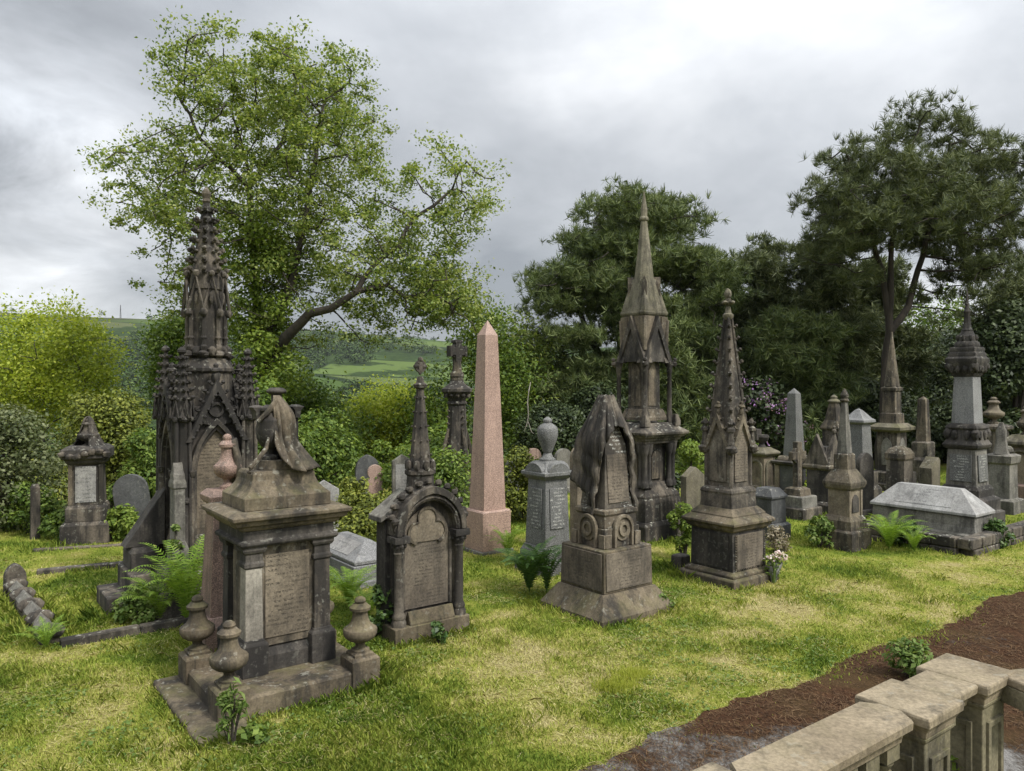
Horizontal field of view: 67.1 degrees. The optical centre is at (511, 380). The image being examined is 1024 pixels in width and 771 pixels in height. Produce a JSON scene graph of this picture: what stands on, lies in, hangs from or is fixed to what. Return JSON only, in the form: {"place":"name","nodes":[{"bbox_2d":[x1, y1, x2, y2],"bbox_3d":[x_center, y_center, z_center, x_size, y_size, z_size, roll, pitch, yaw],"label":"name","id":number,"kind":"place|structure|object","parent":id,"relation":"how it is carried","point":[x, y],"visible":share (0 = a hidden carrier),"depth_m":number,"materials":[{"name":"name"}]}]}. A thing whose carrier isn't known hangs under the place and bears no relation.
{"place":"outdoors","nodes":[
{"label":"outdoors","id":0,"kind":"place"},
{"bbox_2d":[0,312,930,449],"bbox_3d":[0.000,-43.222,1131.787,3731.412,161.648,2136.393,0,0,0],"label":"hills","id":1,"kind":"structure","parent":0,"point":[397,363],"depth_m":941.48,"materials":[{"name":"green plant"}]},
{"bbox_2d":[0,308,519,457],"bbox_3d":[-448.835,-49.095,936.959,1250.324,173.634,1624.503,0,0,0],"label":"woods","id":2,"kind":"object","parent":1,"relation":"on","point":[354,353],"visible":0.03,"depth_m":825.40,"materials":[{"name":"green plant"}]},
{"bbox_2d":[0,452,1023,770],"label":"ground","id":3,"kind":"structure","parent":0,"point":[566,630],"depth_m":8.42,"materials":[{"name":"green plant"}]},
{"bbox_2d":[0,479,65,533],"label":"leafy shrub","id":4,"kind":"object","parent":3,"relation":"on","point":[24,501],"visible":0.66,"depth_m":15.06,"materials":[{"name":"green plant"}]},
{"bbox_2d":[3,563,64,644],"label":"carved kerb","id":5,"kind":"structure","parent":3,"relation":"on","point":[21,593],"depth_m":9.79,"materials":[{"name":"stone"}]},
{"bbox_2d":[30,484,40,539],"bbox_3d":[-9.025,2.530,14.600,0.160,1.140,0.160,0,0,-37],"label":"stone post","id":6,"kind":"object","parent":3,"relation":"on","point":[34,507],"visible":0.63,"depth_m":14.54,"materials":[{"name":"stone"}]},
{"bbox_2d":[0,401,71,530],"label":"variegated shrub","id":7,"kind":"object","parent":3,"relation":"on","point":[11,473],"visible":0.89,"depth_m":15.47,"materials":[{"name":"green plant"}]},
{"bbox_2d":[12,614,75,646],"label":"fern","id":8,"kind":"object","parent":3,"relation":"on","point":[45,639],"visible":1,"depth_m":8.56,"materials":[{"name":"green plant"}]},
{"bbox_2d":[36,508,64,539],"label":"nettle clump","id":9,"kind":"object","parent":3,"relation":"on","point":[53,522],"visible":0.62,"depth_m":14.35,"materials":[{"name":"green plant"}]},
{"bbox_2d":[0,286,143,458],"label":"broadleaf tree","id":10,"kind":"object","parent":3,"relation":"on","point":[33,378],"visible":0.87,"depth_m":26.49,"materials":[{"name":"green plant"}]},
{"bbox_2d":[36,561,122,574],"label":"kerb","id":11,"kind":"structure","parent":3,"relation":"on","point":[50,570],"depth_m":12.03,"materials":[{"name":"stone"}]},
{"bbox_2d":[57,416,113,545],"bbox_3d":[-7.904,1.881,14.375,0.885,2.438,0.852,0,0,-20],"label":"draped urn pedestal","id":12,"kind":"object","parent":3,"relation":"on","point":[87,454],"visible":1,"depth_m":14.11,"materials":[{"name":"stone"}]},
{"bbox_2d":[35,386,152,508],"bbox_3d":[-9.334,1.597,17.597,3.005,2.945,2.222,0,0,0],"label":"leafy shrub","id":13,"kind":"object","parent":3,"relation":"on","point":[115,426],"visible":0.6,"depth_m":17.19,"materials":[{"name":"green plant"}]},
{"bbox_2d":[104,503,138,541],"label":"nettle clump","id":14,"kind":"object","parent":3,"relation":"on","point":[121,520],"visible":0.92,"depth_m":14.25,"materials":[{"name":"green plant"}]},
{"bbox_2d":[59,616,187,647],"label":"kerb","id":15,"kind":"structure","parent":3,"relation":"on","point":[97,636],"depth_m":8.95,"materials":[{"name":"stone"}]},
{"bbox_2d":[106,427,155,503],"bbox_3d":[-7.833,2.014,16.515,1.581,2.059,1.347,0,0,31],"label":"leafy shrub","id":16,"kind":"object","parent":3,"relation":"on","point":[146,465],"visible":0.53,"depth_m":16.25,"materials":[{"name":"green plant"}]},
{"bbox_2d":[112,474,150,535],"bbox_3d":[-7.253,2.445,14.780,0.732,1.320,0.288,-8,2,-15],"label":"headstone","id":17,"kind":"object","parent":3,"relation":"on","point":[131,489],"visible":0.31,"depth_m":14.72,"materials":[{"name":"stone"}]},
{"bbox_2d":[110,581,159,624],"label":"bramble","id":18,"kind":"object","parent":3,"relation":"on","point":[129,608],"visible":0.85,"depth_m":9.42,"materials":[{"name":"green plant"}]},
{"bbox_2d":[115,571,191,617],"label":"fern","id":19,"kind":"object","parent":3,"relation":"on","point":[159,603],"visible":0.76,"depth_m":9.44,"materials":[{"name":"green plant"}]},
{"bbox_2d":[124,535,204,617],"bbox_3d":[-3.945,2.470,9.454,1.365,1.023,1.299,0,0,0],"label":"fern","id":20,"kind":"object","parent":3,"relation":"on","point":[186,583],"visible":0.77,"depth_m":9.36,"materials":[{"name":"green plant"}]},
{"bbox_2d":[97,187,259,620],"bbox_3d":[-4.372,0.220,10.471,2.050,5.760,1.620,0,0,-37],"label":"gothic tomb","id":21,"kind":"object","parent":3,"relation":"on","point":[204,399],"visible":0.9,"depth_m":10.30,"materials":[{"name":"stone"}]},
{"bbox_2d":[126,293,236,427],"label":"broadleaf tree","id":22,"kind":"object","parent":3,"relation":"on","point":[170,337],"visible":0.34,"depth_m":29.49,"materials":[{"name":"green plant"}]},
{"bbox_2d":[200,434,240,652],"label":"granite pillar","id":23,"kind":"structure","parent":3,"relation":"on","point":[226,466],"depth_m":8.55,"materials":[{"name":"stone"}]},
{"bbox_2d":[214,676,248,744],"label":"tall weed","id":24,"kind":"object","parent":3,"relation":"on","point":[229,706],"visible":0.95,"depth_m":6.25,"materials":[{"name":"green plant"}]},
{"bbox_2d":[236,720,269,743],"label":"weed tuft","id":25,"kind":"object","parent":3,"relation":"on","point":[253,732],"visible":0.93,"depth_m":6.29,"materials":[{"name":"green plant"}]},
{"bbox_2d":[153,388,379,746],"bbox_3d":[-2.314,1.585,7.439,1.800,3.030,1.640,0,0,-37],"label":"pedestal monument","id":26,"kind":"object","parent":3,"relation":"on","point":[277,512],"visible":0.99,"depth_m":7.46,"materials":[{"name":"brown stone"}]},
{"bbox_2d":[253,376,324,459],"bbox_3d":[-5.892,1.469,18.486,2.513,3.174,2.096,0,0,21],"label":"leafy shrub","id":27,"kind":"object","parent":3,"relation":"on","point":[267,401],"visible":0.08,"depth_m":18.41,"materials":[{"name":"green plant"}]},
{"bbox_2d":[73,5,513,401],"bbox_3d":[-6.306,-3.804,24.101,12.814,14.244,7.416,0,0,0],"label":"sycamore tree","id":28,"kind":"object","parent":3,"relation":"on","point":[269,254],"visible":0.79,"depth_m":23.19,"materials":[{"name":"green plant"}]},
{"bbox_2d":[298,405,367,486],"bbox_3d":[-5.062,1.842,20.621,2.501,2.408,2.684,0,0,0],"label":"leafy shrub","id":29,"kind":"object","parent":3,"relation":"on","point":[334,450],"visible":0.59,"depth_m":20.24,"materials":[{"name":"green plant"}]},
{"bbox_2d":[278,355,391,468],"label":"broadleaf tree","id":30,"kind":"object","parent":3,"relation":"on","point":[315,397],"visible":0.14,"depth_m":25.74,"materials":[{"name":"green plant"}]},
{"bbox_2d":[329,565,375,603],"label":"fern","id":31,"kind":"object","parent":3,"relation":"on","point":[348,585],"visible":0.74,"depth_m":10.19,"materials":[{"name":"green plant"}]},
{"bbox_2d":[329,531,375,589],"bbox_3d":[-2.420,2.750,11.950,0.975,0.700,1.745,0,0,-37],"label":"coped tomb","id":32,"kind":"object","parent":3,"relation":"on","point":[351,551],"visible":0.42,"depth_m":11.45,"materials":[{"name":"grey stone"}]},
{"bbox_2d":[334,488,385,540],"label":"leafy shrub","id":33,"kind":"object","parent":3,"relation":"on","point":[356,520],"visible":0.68,"depth_m":13.54,"materials":[{"name":"green plant"}]},
{"bbox_2d":[335,476,391,504],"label":"undergrowth bush","id":34,"kind":"object","parent":3,"relation":"on","point":[344,484],"visible":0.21,"depth_m":16.91,"materials":[{"name":"green plant"}]},
{"bbox_2d":[336,439,410,487],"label":"leafy shrub","id":35,"kind":"object","parent":3,"relation":"on","point":[380,454],"visible":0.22,"depth_m":21.98,"materials":[{"name":"green plant"}]},
{"bbox_2d":[368,584,393,634],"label":"ivy clump","id":36,"kind":"object","parent":3,"relation":"on","point":[378,618],"visible":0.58,"depth_m":8.85,"materials":[{"name":"green plant"}]},
{"bbox_2d":[328,364,444,463],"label":"broadleaf tree","id":37,"kind":"object","parent":3,"relation":"on","point":[385,412],"visible":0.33,"depth_m":28.23,"materials":[{"name":"green plant"}]},
{"bbox_2d":[392,454,409,492],"bbox_3d":[-2.508,2.391,17.600,0.543,1.418,0.288,0,0,-20],"label":"headstone","id":38,"kind":"object","parent":3,"relation":"on","point":[399,477],"visible":0.21,"depth_m":17.51,"materials":[{"name":"grey stone"}]},
{"bbox_2d":[368,357,469,646],"bbox_3d":[-1.068,1.407,9.136,1.120,3.385,0.555,0,0,-37],"label":"arched headstone","id":39,"kind":"object","parent":3,"relation":"on","point":[422,530],"visible":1,"depth_m":9.01,"materials":[{"name":"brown stone"}]},
{"bbox_2d":[375,422,472,495],"bbox_3d":[-1.867,2.022,18.412,2.756,2.086,2.393,0,0,0],"label":"leafy shrub","id":40,"kind":"object","parent":3,"relation":"on","point":[435,438],"visible":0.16,"depth_m":18.19,"materials":[{"name":"green plant"}]},
{"bbox_2d":[430,445,471,507],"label":"leafy shrub","id":41,"kind":"object","parent":3,"relation":"on","point":[445,475],"visible":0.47,"depth_m":15.39,"materials":[{"name":"green plant"}]},
{"bbox_2d":[440,340,471,501],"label":"cross column","id":42,"kind":"structure","parent":3,"relation":"on","point":[456,390],"depth_m":16.83,"materials":[{"name":"stone"}]},
{"bbox_2d":[379,292,568,459],"bbox_3d":[-1.327,0.318,27.330,6.653,7.482,4.583,0,0,0],"label":"broadleaf tree","id":43,"kind":"object","parent":3,"relation":"on","point":[507,374],"visible":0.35,"depth_m":26.67,"materials":[{"name":"green plant"}]},
{"bbox_2d":[463,321,513,555],"bbox_3d":[-0.433,1.020,13.603,0.680,4.160,0.640,0,0,-37],"label":"granite obelisk","id":44,"kind":"object","parent":3,"relation":"on","point":[486,509],"visible":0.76,"depth_m":13.45,"materials":[{"name":"pink stone"}]},
{"bbox_2d":[0,586,1022,770],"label":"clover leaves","id":45,"kind":"object","parent":3,"relation":"on","point":[90,743],"visible":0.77,"depth_m":7.32,"materials":[{"name":"green plant"}]},
{"bbox_2d":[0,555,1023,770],"bbox_3d":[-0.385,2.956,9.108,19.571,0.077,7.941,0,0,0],"label":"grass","id":46,"kind":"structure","parent":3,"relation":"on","point":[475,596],"depth_m":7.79,"materials":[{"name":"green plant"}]},
{"bbox_2d":[461,303,577,461],"bbox_3d":[0.525,0.408,28.901,4.540,7.217,4.362,0,0,41],"label":"broadleaf tree","id":47,"kind":"object","parent":3,"relation":"on","point":[536,350],"visible":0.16,"depth_m":28.41,"materials":[{"name":"green plant"}]},
{"bbox_2d":[504,445,540,521],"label":"leafy shrub","id":48,"kind":"object","parent":3,"relation":"on","point":[518,505],"visible":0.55,"depth_m":16.32,"materials":[{"name":"green plant"}]},
{"bbox_2d":[494,536,561,591],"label":"fern","id":49,"kind":"object","parent":3,"relation":"on","point":[528,568],"visible":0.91,"depth_m":10.79,"materials":[{"name":"green plant"}]},
{"bbox_2d":[523,543,561,592],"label":"fern","id":50,"kind":"object","parent":3,"relation":"on","point":[546,572],"visible":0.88,"depth_m":10.75,"materials":[{"name":"green plant"}]},
{"bbox_2d":[515,417,571,577],"bbox_3d":[0.560,1.835,12.150,0.740,2.530,0.740,0,0,-37],"label":"granite pedestal","id":51,"kind":"object","parent":3,"relation":"on","point":[547,473],"visible":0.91,"depth_m":11.98,"materials":[{"name":"grey stone"}]},
{"bbox_2d":[509,398,584,457],"bbox_3d":[1.368,1.811,24.986,2.981,2.489,2.358,0,0,0],"label":"bush","id":52,"kind":"object","parent":3,"relation":"on","point":[564,420],"visible":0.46,"depth_m":24.55,"materials":[{"name":"green plant"}]},
{"bbox_2d":[570,448,581,539],"bbox_3d":[1.241,2.120,13.600,0.496,1.960,0.480,0,0,-37],"label":"headstone","id":53,"kind":"object","parent":3,"relation":"on","point":[575,494],"visible":0.03,"depth_m":13.47,"materials":[{"name":"stone"}]},
{"bbox_2d":[565,380,631,424],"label":"bush","id":54,"kind":"object","parent":3,"relation":"on","point":[584,399],"visible":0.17,"depth_m":26.52,"materials":[{"name":"green plant"}]},
{"bbox_2d":[540,394,673,627],"bbox_3d":[1.239,1.641,10.131,1.280,2.918,1.200,0,0,-37],"label":"draped obelisk","id":55,"kind":"object","parent":3,"relation":"on","point":[606,567],"visible":1,"depth_m":9.89,"materials":[{"name":"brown stone"}]},
{"bbox_2d":[578,670,642,696],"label":"moss tuft","id":56,"kind":"object","parent":3,"relation":"on","point":[625,684],"visible":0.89,"depth_m":7.42,"materials":[{"name":"green plant"}]},
{"bbox_2d":[600,662,659,684],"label":"moss tuft","id":57,"kind":"object","parent":3,"relation":"on","point":[631,672],"visible":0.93,"depth_m":7.73,"materials":[{"name":"green plant"}]},
{"bbox_2d":[507,172,764,406],"bbox_3d":[4.384,-2.153,29.937,10.443,10.953,7.575,0,0,0],"label":"pine tree","id":58,"kind":"object","parent":3,"relation":"on","point":[593,272],"visible":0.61,"depth_m":28.30,"materials":[{"name":"green plant"}]},
{"bbox_2d":[611,192,688,542],"bbox_3d":[2.550,-0.280,14.900,1.218,6.760,1.218,0,0,-37],"label":"spired monument","id":59,"kind":"object","parent":3,"relation":"on","point":[644,352],"visible":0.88,"depth_m":14.66,"materials":[{"name":"stone"}]},
{"bbox_2d":[609,311,716,467],"bbox_3d":[5.845,0.790,27.982,5.784,6.618,5.247,0,0,0],"label":"evergreen tree","id":60,"kind":"object","parent":3,"relation":"on","point":[692,389],"visible":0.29,"depth_m":26.60,"materials":[{"name":"green plant"}]},
{"bbox_2d":[666,502,692,553],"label":"feathery shrub","id":61,"kind":"object","parent":3,"relation":"on","point":[673,517],"visible":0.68,"depth_m":12.85,"materials":[{"name":"green plant"}]},
{"bbox_2d":[665,438,703,489],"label":"leafy shrub","id":62,"kind":"object","parent":3,"relation":"on","point":[689,453],"visible":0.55,"depth_m":18.87,"materials":[{"name":"green plant"}]},
{"bbox_2d":[675,466,703,546],"bbox_3d":[3.328,2.341,14.200,0.614,1.518,0.336,0,0,-37],"label":"headstone","id":63,"kind":"object","parent":3,"relation":"on","point":[692,481],"visible":0.27,"depth_m":14.09,"materials":[{"name":"stone"}]},
{"bbox_2d":[692,259,755,384],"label":"evergreen tree","id":64,"kind":"object","parent":3,"relation":"on","point":[739,345],"visible":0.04,"depth_m":31.68,"materials":[{"name":"green plant"}]},
{"bbox_2d":[679,288,778,590],"bbox_3d":[3.267,0.853,11.659,1.080,4.495,1.040,0,0,-37],"label":"crocketed monument","id":65,"kind":"object","parent":3,"relation":"on","point":[727,519],"visible":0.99,"depth_m":11.47,"materials":[{"name":"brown stone"}]},
{"bbox_2d":[714,230,810,384],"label":"evergreen tree","id":66,"kind":"object","parent":3,"relation":"on","point":[769,271],"visible":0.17,"depth_m":31.12,"materials":[{"name":"green plant"}]},
{"bbox_2d":[752,429,780,487],"bbox_3d":[6.928,2.220,21.400,0.717,1.760,0.717,0,0,-37],"label":"arched pedestal","id":67,"kind":"object","parent":3,"relation":"on","point":[763,470],"visible":0.69,"depth_m":21.21,"materials":[{"name":"stone"}]},
{"bbox_2d":[755,486,790,540],"bbox_3d":[4.854,2.560,14.600,0.580,1.080,0.580,0,0,-37],"label":"black pedestal","id":68,"kind":"object","parent":3,"relation":"on","point":[770,500],"visible":0.57,"depth_m":14.43,"materials":[{"name":"stone"}]},
{"bbox_2d":[762,542,788,582],"bbox_3d":[3.863,2.687,11.416,0.469,0.597,0.296,0,0,0],"label":"flower bunch","id":69,"kind":"object","parent":3,"relation":"on","point":[774,567],"visible":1,"depth_m":11.38,"materials":[{"name":"white plant"}]},
{"bbox_2d":[741,375,813,456],"bbox_3d":[8.680,1.420,26.425,2.592,3.289,2.476,0,0,39],"label":"rhododendron","id":70,"kind":"object","parent":3,"relation":"on","point":[764,401],"visible":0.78,"depth_m":26.14,"materials":[{"name":"green plant"}]},
{"bbox_2d":[765,524,792,551],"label":"dried plant","id":71,"kind":"object","parent":3,"relation":"on","point":[774,533],"visible":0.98,"depth_m":13.32,"materials":[{"name":"beige plant"}]},
{"bbox_2d":[771,455,806,490],"bbox_3d":[7.375,2.521,20.000,1.050,1.158,0.900,0,0,-37],"label":"table tomb","id":72,"kind":"object","parent":3,"relation":"on","point":[783,472],"visible":0.15,"depth_m":19.83,"materials":[{"name":"stone"}]},
{"bbox_2d":[783,388,804,455],"bbox_3d":[8.409,1.660,23.000,0.900,2.880,0.900,0,0,-37],"label":"grey obelisk","id":73,"kind":"object","parent":3,"relation":"on","point":[794,427],"visible":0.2,"depth_m":22.89,"materials":[{"name":"stone"}]},
{"bbox_2d":[784,442,821,520],"bbox_3d":[6.253,2.220,16.900,0.740,1.760,0.740,0,0,-37],"label":"stepped cross","id":74,"kind":"object","parent":3,"relation":"on","point":[801,502],"visible":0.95,"depth_m":16.73,"materials":[{"name":"stone"}]},
{"bbox_2d":[735,303,876,458],"bbox_3d":[10.187,0.474,28.418,6.464,6.829,5.480,0,0,0],"label":"evergreen tree","id":75,"kind":"object","parent":3,"relation":"on","point":[798,351],"visible":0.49,"depth_m":27.43,"materials":[{"name":"green plant"}]},
{"bbox_2d":[803,514,834,548],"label":"leafy shrub","id":76,"kind":"object","parent":3,"relation":"on","point":[824,524],"visible":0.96,"depth_m":13.70,"materials":[{"name":"green plant"}]},
{"bbox_2d":[802,426,837,514],"bbox_3d":[7.106,2.056,17.600,0.720,2.089,0.720,0,0,-37],"label":"gabled tomb","id":77,"kind":"object","parent":3,"relation":"on","point":[818,464],"visible":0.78,"depth_m":17.38,"materials":[{"name":"stone"}]},
{"bbox_2d":[820,395,840,445],"bbox_3d":[8.434,1.735,20.200,0.700,2.730,0.700,0,0,-37],"label":"flared roof tomb","id":78,"kind":"object","parent":3,"relation":"on","point":[832,418],"visible":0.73,"depth_m":20.10,"materials":[{"name":"stone"}]},
{"bbox_2d":[770,237,904,451],"bbox_3d":[12.543,-1.337,30.985,5.952,9.231,5.251,0,0,27],"label":"evergreen tree","id":79,"kind":"object","parent":3,"relation":"on","point":[818,293],"visible":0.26,"depth_m":29.99,"materials":[{"name":"green plant"}]},
{"bbox_2d":[819,388,871,552],"bbox_3d":[5.970,1.620,13.850,0.660,2.960,0.660,0,0,-37],"label":"slim obelisk","id":80,"kind":"object","parent":3,"relation":"on","point":[844,481],"visible":0.96,"depth_m":13.70,"materials":[{"name":"stone"}]},
{"bbox_2d":[692,653,1023,770],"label":"balustrade","id":81,"kind":"object","parent":3,"relation":"on","point":[935,714],"visible":1,"depth_m":4.48,"materials":[{"name":"stone"}]},
{"bbox_2d":[856,452,873,516],"bbox_3d":[7.777,2.340,17.000,0.496,1.520,0.288,0,0,-25],"label":"headstone","id":82,"kind":"object","parent":3,"relation":"on","point":[864,464],"visible":0.57,"depth_m":16.95,"materials":[{"name":"black stone"}]},
{"bbox_2d":[849,408,881,497],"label":"capped pillar","id":83,"kind":"structure","parent":3,"relation":"on","point":[860,420],"depth_m":19.23,"materials":[{"name":"stone"}]},
{"bbox_2d":[820,377,917,460],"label":"evergreen tree","id":84,"kind":"object","parent":3,"relation":"on","point":[908,407],"visible":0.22,"depth_m":28.20,"materials":[{"name":"green plant"}]},
{"bbox_2d":[858,511,927,548],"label":"fern","id":85,"kind":"object","parent":3,"relation":"on","point":[889,537],"visible":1,"depth_m":13.51,"materials":[{"name":"green plant"}]},
{"bbox_2d":[843,253,946,450],"bbox_3d":[15.308,-0.894,33.076,7.189,9.311,5.123,0,0,0],"label":"evergreen tree","id":86,"kind":"object","parent":3,"relation":"on","point":[914,362],"visible":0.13,"depth_m":31.97,"materials":[{"name":"green plant"}]},
{"bbox_2d":[871,332,918,490],"bbox_3d":[10.441,0.880,21.200,1.100,4.440,1.100,0,0,-37],"label":"spire monument","id":87,"kind":"object","parent":3,"relation":"on","point":[891,428],"visible":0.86,"depth_m":21.06,"materials":[{"name":"stone"}]},
{"bbox_2d":[884,445,914,489],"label":"round topped pillar","id":88,"kind":"structure","parent":3,"relation":"on","point":[899,463],"depth_m":16.48,"materials":[{"name":"stone"}]},
{"bbox_2d":[785,85,1023,468],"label":"pine tree","id":89,"kind":"object","parent":3,"relation":"on","point":[889,205],"visible":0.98,"depth_m":25.16,"materials":[{"name":"green plant"}]},
{"bbox_2d":[911,396,934,482],"bbox_3d":[11.995,1.780,22.500,0.660,2.640,0.660,0,0,-37],"label":"dark obelisk","id":90,"kind":"object","parent":3,"relation":"on","point":[922,446],"visible":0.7,"depth_m":22.38,"materials":[{"name":"stone"}]},
{"bbox_2d":[919,456,939,485],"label":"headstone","id":91,"kind":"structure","parent":3,"relation":"on","point":[929,470],"depth_m":17.32,"materials":[{"name":"stone"}]},
{"bbox_2d":[867,482,994,536],"bbox_3d":[8.000,2.550,14.750,0.918,1.100,2.048,0,0,-37],"label":"coped tomb","id":92,"kind":"object","parent":3,"relation":"on","point":[962,512],"visible":0.66,"depth_m":14.37,"materials":[{"name":"grey stone"}]},
{"bbox_2d":[910,401,951,462],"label":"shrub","id":93,"kind":"object","parent":3,"relation":"on","point":[940,417],"visible":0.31,"depth_m":27.55,"materials":[{"name":"green plant"}]},
{"bbox_2d":[902,283,970,405],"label":"broadleaf tree","id":94,"kind":"object","parent":3,"relation":"on","point":[920,321],"visible":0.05,"depth_m":39.27,"materials":[{"name":"green plant"}]},
{"bbox_2d":[913,319,975,411],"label":"evergreen tree","id":95,"kind":"object","parent":3,"relation":"on","point":[940,391],"visible":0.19,"depth_m":35.73,"materials":[{"name":"green plant"}]},
{"bbox_2d":[867,520,1023,556],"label":"stone kerb","id":96,"kind":"structure","parent":3,"relation":"on","point":[971,544],"depth_m":13.46,"materials":[{"name":"stone"}]},
{"bbox_2d":[942,290,1004,523],"bbox_3d":[9.499,0.600,16.100,1.050,5.000,1.050,0,0,-37],"label":"grey tower monument","id":97,"kind":"object","parent":3,"relation":"on","point":[967,443],"visible":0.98,"depth_m":15.92,"materials":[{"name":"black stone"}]},
{"bbox_2d":[933,268,1023,405],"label":"evergreen tree","id":98,"kind":"object","parent":3,"relation":"on","point":[1015,288],"visible":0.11,"depth_m":28.91,"materials":[{"name":"green plant"}]},
{"bbox_2d":[943,295,1023,435],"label":"evergreen tree","id":99,"kind":"object","parent":3,"relation":"on","point":[1003,344],"visible":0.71,"depth_m":24.29,"materials":[{"name":"green plant"}]},
{"bbox_2d":[982,397,1013,453],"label":"urn column","id":100,"kind":"structure","parent":3,"relation":"on","point":[993,412],"depth_m":21.34,"materials":[{"name":"stone"}]},
{"bbox_2d":[987,422,1023,514],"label":"statue pedestal","id":101,"kind":"object","parent":3,"relation":"on","point":[1003,460],"visible":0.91,"depth_m":17.43,"materials":[{"name":"grey stone"}]},
{"bbox_2d":[1007,406,1023,498],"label":"tan arched tomb","id":102,"kind":"object","parent":3,"relation":"on","point":[1015,442],"visible":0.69,"depth_m":18.43,"materials":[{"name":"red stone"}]},
{"bbox_2d":[0,0,1023,347],"label":"sky","id":103,"kind":"structure","parent":0,"point":[726,98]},
{"bbox_2d":[578,590,1023,770],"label":"path","id":104,"kind":"structure","parent":0,"point":[1013,761],"depth_m":7.05,"materials":[{"name":"soil"}]},
{"bbox_2d":[882,634,933,677],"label":"path weed","id":105,"kind":"object","parent":104,"relation":"on","point":[911,659],"visible":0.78,"depth_m":7.70,"materials":[{"name":"green plant"}]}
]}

